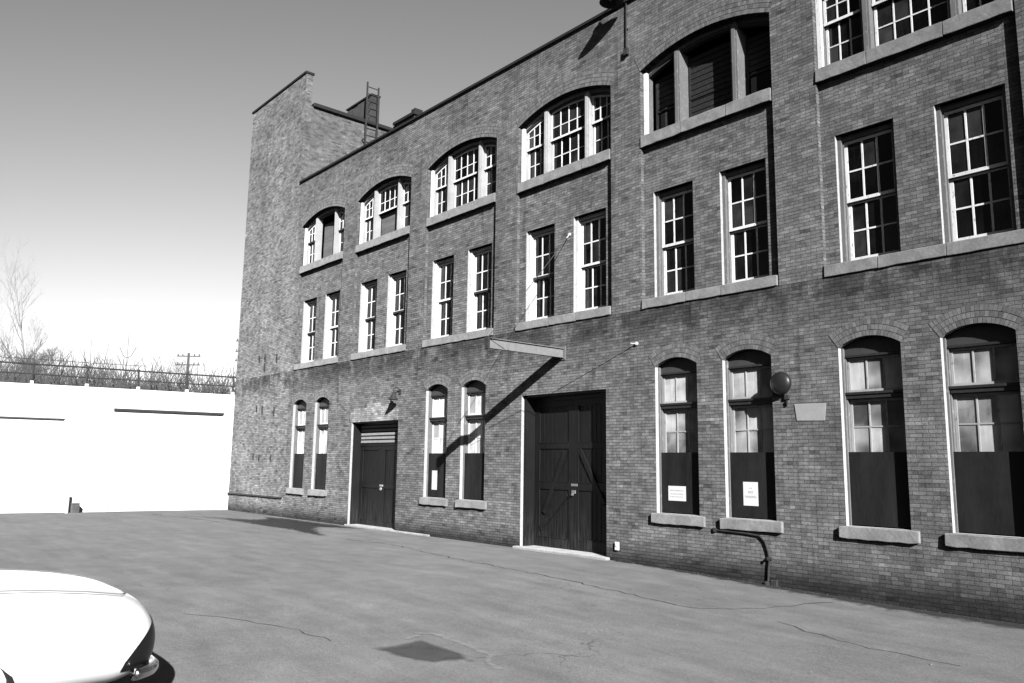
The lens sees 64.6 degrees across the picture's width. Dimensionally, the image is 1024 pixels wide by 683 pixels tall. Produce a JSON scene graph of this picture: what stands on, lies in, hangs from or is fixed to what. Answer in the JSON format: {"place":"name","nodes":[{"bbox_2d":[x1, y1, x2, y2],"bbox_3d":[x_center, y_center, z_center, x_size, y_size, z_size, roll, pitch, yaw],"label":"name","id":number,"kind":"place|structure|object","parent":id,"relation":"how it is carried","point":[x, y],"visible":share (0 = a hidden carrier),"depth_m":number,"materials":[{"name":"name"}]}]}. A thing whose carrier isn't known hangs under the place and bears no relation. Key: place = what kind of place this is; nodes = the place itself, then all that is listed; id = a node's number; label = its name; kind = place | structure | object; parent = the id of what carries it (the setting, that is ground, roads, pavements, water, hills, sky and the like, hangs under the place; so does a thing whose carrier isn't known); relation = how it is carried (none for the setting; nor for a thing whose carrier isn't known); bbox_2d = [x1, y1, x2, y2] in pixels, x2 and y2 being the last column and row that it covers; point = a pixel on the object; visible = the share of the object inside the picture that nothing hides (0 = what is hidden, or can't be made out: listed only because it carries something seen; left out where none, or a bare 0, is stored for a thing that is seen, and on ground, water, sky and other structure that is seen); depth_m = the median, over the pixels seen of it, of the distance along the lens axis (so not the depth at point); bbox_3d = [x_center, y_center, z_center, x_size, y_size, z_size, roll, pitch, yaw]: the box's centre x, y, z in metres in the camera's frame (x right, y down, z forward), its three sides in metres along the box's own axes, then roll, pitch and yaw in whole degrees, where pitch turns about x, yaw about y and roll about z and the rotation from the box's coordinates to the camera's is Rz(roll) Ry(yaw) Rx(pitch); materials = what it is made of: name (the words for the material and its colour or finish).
{"place":"outdoors","nodes":[
{"label":"outdoors","id":0,"kind":"place"},
{"bbox_2d":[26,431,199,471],"bbox_3d":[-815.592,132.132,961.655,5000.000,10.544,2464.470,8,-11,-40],"label":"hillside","id":1,"kind":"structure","parent":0,"point":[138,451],"depth_m":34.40,"materials":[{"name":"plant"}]},
{"bbox_2d":[0,337,24,367],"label":"scrub tree","id":2,"kind":"object","parent":1,"relation":"on","point":[4,353],"visible":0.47,"depth_m":55.02,"materials":[{"name":"grey plant"}]},
{"bbox_2d":[2,343,49,378],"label":"scrub tree","id":3,"kind":"object","parent":1,"relation":"on","point":[30,359],"visible":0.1,"depth_m":60.46,"materials":[{"name":"grey plant"}]},
{"bbox_2d":[0,235,64,367],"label":"bare tree","id":4,"kind":"object","parent":1,"relation":"on","point":[20,324],"visible":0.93,"depth_m":70.52,"materials":[{"name":"grey plant"}]},
{"bbox_2d":[5,347,60,379],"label":"scrub tree","id":5,"kind":"object","parent":1,"relation":"on","point":[41,354],"visible":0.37,"depth_m":49.46,"materials":[{"name":"grey plant"}]},
{"bbox_2d":[20,345,71,376],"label":"scrub tree","id":6,"kind":"object","parent":1,"relation":"on","point":[54,357],"visible":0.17,"depth_m":64.05,"materials":[{"name":"grey plant"}]},
{"bbox_2d":[73,359,109,387],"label":"scrub tree","id":7,"kind":"object","parent":1,"relation":"on","point":[90,370],"visible":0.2,"depth_m":58.77,"materials":[{"name":"grey plant"}]},
{"bbox_2d":[94,354,122,381],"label":"scrub tree","id":8,"kind":"object","parent":1,"relation":"on","point":[107,367],"visible":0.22,"depth_m":54.10,"materials":[{"name":"grey plant"}]},
{"bbox_2d":[0,339,236,394],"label":"undergrowth","id":9,"kind":"object","parent":1,"relation":"on","point":[74,381],"visible":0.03,"depth_m":41.43,"materials":[{"name":"grey plant"}]},
{"bbox_2d":[120,339,136,378],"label":"antenna mast","id":10,"kind":"object","parent":1,"relation":"on","point":[127,354],"visible":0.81,"depth_m":72.74,"materials":[{"name":"metal"}]},
{"bbox_2d":[166,357,199,388],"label":"scrub tree","id":11,"kind":"object","parent":1,"relation":"on","point":[174,370],"visible":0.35,"depth_m":54.88,"materials":[{"name":"grey plant"}]},
{"bbox_2d":[177,353,200,372],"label":"utility pole","id":12,"kind":"object","parent":1,"relation":"on","point":[188,356],"visible":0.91,"depth_m":74.68,"materials":[{"name":"grey wood"}]},
{"bbox_2d":[0,0,606,392],"label":"sky","id":13,"kind":"structure","parent":0,"point":[126,125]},
{"bbox_2d":[0,510,1023,682],"bbox_3d":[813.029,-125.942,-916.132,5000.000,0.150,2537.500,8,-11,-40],"label":"ground","id":14,"kind":"structure","parent":0,"point":[360,604],"depth_m":11.88,"materials":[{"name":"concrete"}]},
{"bbox_2d":[64,492,69,512],"bbox_3d":[-17.375,6.344,31.631,0.127,0.900,0.130,8,-11,-40],"label":"bollard","id":15,"kind":"object","parent":14,"relation":"on","point":[67,502],"visible":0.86,"depth_m":31.60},
{"bbox_2d":[70,503,79,512],"bbox_3d":[-17.138,6.555,31.767,0.280,0.430,0.320,8,-11,-40],"label":"concrete block","id":16,"kind":"object","parent":14,"relation":"on","point":[75,507],"depth_m":31.66,"materials":[{"name":"grey concrete"}]},
{"bbox_2d":[0,568,158,682],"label":"parked car","id":17,"kind":"object","parent":14,"relation":"on","point":[56,627],"visible":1,"depth_m":6.29,"materials":[{"name":"white paint"}]},
{"bbox_2d":[0,382,234,512],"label":"garage wall","id":18,"kind":"structure","parent":14,"relation":"on","point":[98,462],"depth_m":33.11,"materials":[{"name":"metal"}]},
{"bbox_2d":[0,418,63,512],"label":"garage door","id":19,"kind":"structure","parent":18,"relation":"in","point":[28,479],"depth_m":31.54,"materials":[{"name":"white metal"}]},
{"bbox_2d":[0,357,235,394],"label":"guard rail","id":20,"kind":"object","parent":18,"relation":"on","point":[138,380],"visible":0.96,"depth_m":33.50,"materials":[{"name":"black metal"}]},
{"bbox_2d":[106,411,222,511],"bbox_3d":[-14.591,5.075,34.209,4.320,4.052,0.050,6,-10,-32],"label":"garage door","id":21,"kind":"structure","parent":18,"relation":"in","point":[139,481],"depth_m":34.14,"materials":[{"name":"white metal"}]},
{"bbox_2d":[191,614,330,640],"bbox_3d":[-3.337,3.736,10.671,2.683,0.058,0.241,-4,-10,29],"label":"yard crack","id":22,"kind":"object","parent":14,"relation":"on","point":[266,624],"visible":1,"depth_m":10.70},
{"bbox_2d":[206,517,354,534],"bbox_3d":[-7.963,6.236,27.764,2.980,0.001,12.200,8,-11,-40],"label":"puddle stain","id":23,"kind":"object","parent":14,"relation":"on","point":[303,526],"visible":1,"depth_m":27.56,"materials":[{"name":"concrete"}]},
{"bbox_2d":[382,641,462,660],"bbox_3d":[-1.031,3.639,9.446,0.860,0.035,1.300,8,-11,-40],"label":"asphalt patch","id":24,"kind":"object","parent":14,"relation":"on","point":[421,650],"visible":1,"depth_m":9.51,"materials":[{"name":"grey asphalt"}]},
{"bbox_2d":[58,524,990,672],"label":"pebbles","id":25,"kind":"object","parent":14,"relation":"on","point":[587,608],"visible":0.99,"depth_m":13.71,"materials":[{"name":"grey stone"}]},
{"bbox_2d":[349,539,833,608],"bbox_3d":[0.091,4.899,17.843,2.595,0.123,13.398,8,-11,-40],"label":"long crack","id":26,"kind":"object","parent":14,"relation":"on","point":[628,593],"visible":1,"depth_m":13.68,"materials":[{"name":"black asphalt"}]},
{"bbox_2d":[227,0,1023,623],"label":"factory building","id":27,"kind":"structure","parent":14,"relation":"on","point":[741,202],"depth_m":17.89,"materials":[{"name":"brick"}]},
{"bbox_2d":[286,392,308,494],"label":"window","id":28,"kind":"structure","parent":27,"relation":"in","point":[299,411],"depth_m":30.99,"materials":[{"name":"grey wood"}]},
{"bbox_2d":[301,297,316,362],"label":"window","id":29,"kind":"structure","parent":27,"relation":"in","point":[309,310],"depth_m":31.63,"materials":[{"name":"paint"}]},
{"bbox_2d":[307,389,331,495],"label":"window","id":30,"kind":"structure","parent":27,"relation":"in","point":[321,418],"depth_m":29.65,"materials":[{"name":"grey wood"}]},
{"bbox_2d":[299,195,347,273],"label":"arched window","id":31,"kind":"structure","parent":27,"relation":"in","point":[334,231],"depth_m":31.49,"materials":[{"name":"paint"}]},
{"bbox_2d":[323,290,339,358],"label":"window","id":32,"kind":"structure","parent":27,"relation":"in","point":[332,302],"depth_m":30.26,"materials":[{"name":"paint"}]},
{"bbox_2d":[358,279,376,352],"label":"window","id":33,"kind":"structure","parent":27,"relation":"in","point":[368,297],"depth_m":28.31,"materials":[{"name":"paint"}]},
{"bbox_2d":[362,81,379,144],"bbox_3d":[-6.206,-8.566,35.204,0.620,5.500,0.330,8,-11,-40],"label":"roof ladder","id":34,"kind":"object","parent":27,"relation":"on","point":[366,121],"visible":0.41,"depth_m":35.27,"materials":[{"name":"black metal"}]},
{"bbox_2d":[355,164,414,252],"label":"arched window","id":35,"kind":"structure","parent":27,"relation":"in","point":[396,193],"depth_m":28.03,"materials":[{"name":"paint"}]},
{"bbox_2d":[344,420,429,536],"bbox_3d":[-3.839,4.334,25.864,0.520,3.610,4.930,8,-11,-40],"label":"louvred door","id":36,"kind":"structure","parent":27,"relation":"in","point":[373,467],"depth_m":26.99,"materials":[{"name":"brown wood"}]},
{"bbox_2d":[388,387,400,399],"bbox_3d":[-3.707,1.633,25.540,0.404,0.417,0.299,18,-19,-63],"label":"bell lamp","id":37,"kind":"object","parent":27,"relation":"attached to","point":[393,396],"visible":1,"depth_m":25.43,"materials":[{"name":"black metal"}]},
{"bbox_2d":[386,269,406,346],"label":"window","id":38,"kind":"structure","parent":27,"relation":"in","point":[396,301],"depth_m":26.95,"materials":[{"name":"paint"}]},
{"bbox_2d":[432,470,436,489],"bbox_3d":[-2.299,4.106,23.991,0.004,0.560,0.260,8,-11,-40],"label":"notice","id":39,"kind":"object","parent":27,"relation":"attached to","point":[434,480],"visible":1,"depth_m":23.98,"materials":[{"name":"white paper"}]},
{"bbox_2d":[419,374,450,506],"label":"window","id":40,"kind":"structure","parent":27,"relation":"in","point":[436,399],"depth_m":24.21,"materials":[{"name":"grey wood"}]},
{"bbox_2d":[431,255,453,338],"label":"window","id":41,"kind":"structure","parent":27,"relation":"in","point":[443,270],"depth_m":25.00,"materials":[{"name":"paint"}]},
{"bbox_2d":[426,123,500,227],"bbox_3d":[-1.436,-5.086,24.583,0.406,2.682,3.776,8,-11,-40],"label":"arched window","id":42,"kind":"structure","parent":27,"relation":"in","point":[463,183],"depth_m":24.66,"materials":[{"name":"paint"}]},
{"bbox_2d":[455,369,489,509],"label":"window","id":43,"kind":"structure","parent":27,"relation":"in","point":[472,446],"depth_m":22.84,"materials":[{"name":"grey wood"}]},
{"bbox_2d":[466,243,491,332],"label":"window","id":44,"kind":"structure","parent":27,"relation":"in","point":[479,260],"depth_m":23.63,"materials":[{"name":"paint"}]},
{"bbox_2d":[484,336,565,359],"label":"jib beam","id":45,"kind":"structure","parent":27,"relation":"attached to","point":[519,347],"depth_m":19.36,"materials":[{"name":"grey metal"}]},
{"bbox_2d":[489,233,570,334],"bbox_3d":[0.464,-1.426,19.639,2.548,2.973,0.081,8,-11,-38],"label":"stay cable","id":46,"kind":"object","parent":27,"relation":"attached to","point":[569,234],"visible":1,"depth_m":19.70,"materials":[{"name":"metal"}]},
{"bbox_2d":[526,223,554,320],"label":"window","id":47,"kind":"structure","parent":27,"relation":"in","point":[541,243],"depth_m":21.66,"materials":[{"name":"paint"}]},
{"bbox_2d":[512,389,609,560],"bbox_3d":[1.324,3.284,19.920,0.660,4.040,3.210,8,-11,-40],"label":"double door","id":48,"kind":"structure","parent":27,"relation":"in","point":[563,498],"depth_m":20.27,"materials":[{"name":"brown wood"}]},
{"bbox_2d":[515,69,614,193],"bbox_3d":[1.424,-5.547,21.285,0.409,2.683,3.776,8,-11,-40],"label":"arched window","id":49,"kind":"structure","parent":27,"relation":"in","point":[571,137],"depth_m":21.31,"materials":[{"name":"paint"}]},
{"bbox_2d":[494,338,637,344],"bbox_3d":[1.150,-0.004,18.542,3.450,0.176,0.082,0,-9,5],"label":"stay cable","id":50,"kind":"object","parent":27,"relation":"attached to","point":[635,343],"visible":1,"depth_m":18.47,"materials":[{"name":"metal"}]},
{"bbox_2d":[574,207,605,311],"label":"window","id":51,"kind":"structure","parent":27,"relation":"in","point":[589,230],"depth_m":20.30,"materials":[{"name":"paint"}]},
{"bbox_2d":[599,0,628,55],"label":"gooseneck lamp","id":52,"kind":"object","parent":27,"relation":"attached to","point":[610,4],"visible":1,"depth_m":19.78,"materials":[{"name":"black metal"}]},
{"bbox_2d":[615,542,618,549],"bbox_3d":[2.351,4.590,18.172,0.059,0.180,0.100,8,-11,-40],"label":"outlet box","id":53,"kind":"object","parent":27,"relation":"attached to","point":[616,545],"visible":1,"depth_m":18.14,"materials":[{"name":"white plastic"}]},
{"bbox_2d":[653,180,694,296],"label":"window","id":54,"kind":"structure","parent":27,"relation":"in","point":[673,209],"depth_m":18.33,"materials":[{"name":"grey wood"}]},
{"bbox_2d":[668,486,685,500],"bbox_3d":[3.520,3.240,17.272,0.005,0.310,0.460,8,-11,-40],"label":"notice","id":55,"kind":"object","parent":27,"relation":"attached to","point":[676,493],"visible":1,"depth_m":17.27,"materials":[{"name":"white paper"}]},
{"bbox_2d":[649,343,705,526],"bbox_3d":[3.611,1.962,17.383,0.419,3.860,1.460,8,-11,-40],"label":"window","id":56,"kind":"structure","parent":27,"relation":"in","point":[677,457],"depth_m":17.48,"materials":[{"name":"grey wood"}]},
{"bbox_2d":[635,0,772,148],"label":"arched window","id":57,"kind":"structure","parent":27,"relation":"in","point":[736,79],"depth_m":18.09,"materials":[{"name":"grey wood"}]},
{"bbox_2d":[719,158,769,284],"bbox_3d":[4.899,-2.435,16.807,0.320,2.493,1.110,8,-11,-40],"label":"window","id":58,"kind":"structure","parent":27,"relation":"in","point":[743,191],"depth_m":16.96,"materials":[{"name":"grey wood"}]},
{"bbox_2d":[712,528,777,586],"bbox_3d":[4.477,4.196,15.691,0.118,1.050,1.420,8,-11,-40],"label":"drain pipe","id":59,"kind":"object","parent":27,"relation":"attached to","point":[773,582],"visible":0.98,"depth_m":15.30,"materials":[{"name":"black metal"}]},
{"bbox_2d":[715,334,783,532],"bbox_3d":[4.756,1.780,16.059,0.424,3.866,1.460,8,-11,-40],"label":"window","id":60,"kind":"structure","parent":27,"relation":"in","point":[747,375],"depth_m":16.15,"materials":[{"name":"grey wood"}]},
{"bbox_2d":[743,482,757,505],"bbox_3d":[4.694,2.996,15.928,0.006,0.460,0.330,8,-11,-40],"label":"notice","id":61,"kind":"object","parent":27,"relation":"attached to","point":[750,493],"visible":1,"depth_m":15.93,"materials":[{"name":"white paper"}]},
{"bbox_2d":[770,371,791,404],"bbox_3d":[5.117,0.888,15.419,0.207,0.650,0.456,8,-11,-40],"label":"dome lamp","id":62,"kind":"object","parent":27,"relation":"attached to","point":[780,382],"visible":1,"depth_m":15.35,"materials":[{"name":"black metal"}]},
{"bbox_2d":[794,403,825,420],"bbox_3d":[5.530,1.311,15.013,0.011,0.330,0.639,8,-11,-40],"label":"wall plaque","id":63,"kind":"object","parent":27,"relation":"attached to","point":[812,412],"depth_m":15.00,"materials":[{"name":"stone"}]},
{"bbox_2d":[835,118,900,261],"bbox_3d":[6.583,-2.707,14.865,0.320,2.493,1.100,8,-11,-40],"label":"window","id":64,"kind":"structure","parent":27,"relation":"in","point":[868,212],"depth_m":14.99,"materials":[{"name":"grey wood"}]},
{"bbox_2d":[829,318,920,543],"bbox_3d":[6.380,1.514,14.191,0.421,3.858,1.460,8,-11,-40],"label":"window","id":65,"kind":"structure","parent":27,"relation":"in","point":[876,482],"depth_m":14.24,"materials":[{"name":"grey wood"}]},
{"bbox_2d":[815,0,1014,84],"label":"arched window","id":66,"kind":"structure","parent":27,"relation":"in","point":[853,35],"depth_m":14.98,"materials":[{"name":"grey wood"}]},
{"bbox_2d":[934,83,1016,243],"bbox_3d":[7.760,-2.897,13.510,0.320,2.493,1.110,8,-11,-40],"label":"window","id":67,"kind":"structure","parent":27,"relation":"in","point":[976,189],"depth_m":13.61,"materials":[{"name":"grey wood"}]},
{"bbox_2d":[929,304,1023,551],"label":"window","id":68,"kind":"structure","parent":27,"relation":"in","point":[983,404],"depth_m":12.91,"materials":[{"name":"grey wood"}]},
{"bbox_2d":[619,561,1023,627],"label":"dirt strip","id":69,"kind":"object","parent":14,"relation":"on","point":[996,622],"visible":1,"depth_m":13.40,"materials":[{"name":"grey soil"}]},
{"bbox_2d":[632,563,1022,624],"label":"rubble","id":70,"kind":"object","parent":69,"relation":"on","point":[852,598],"visible":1,"depth_m":14.38,"materials":[{"name":"grey stone"}]},
{"bbox_2d":[780,622,959,665],"bbox_3d":[4.472,3.941,10.628,0.255,0.020,2.840,5,-10,-28],"label":"short crack","id":71,"kind":"object","parent":14,"relation":"on","point":[869,648],"visible":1,"depth_m":10.29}
]}

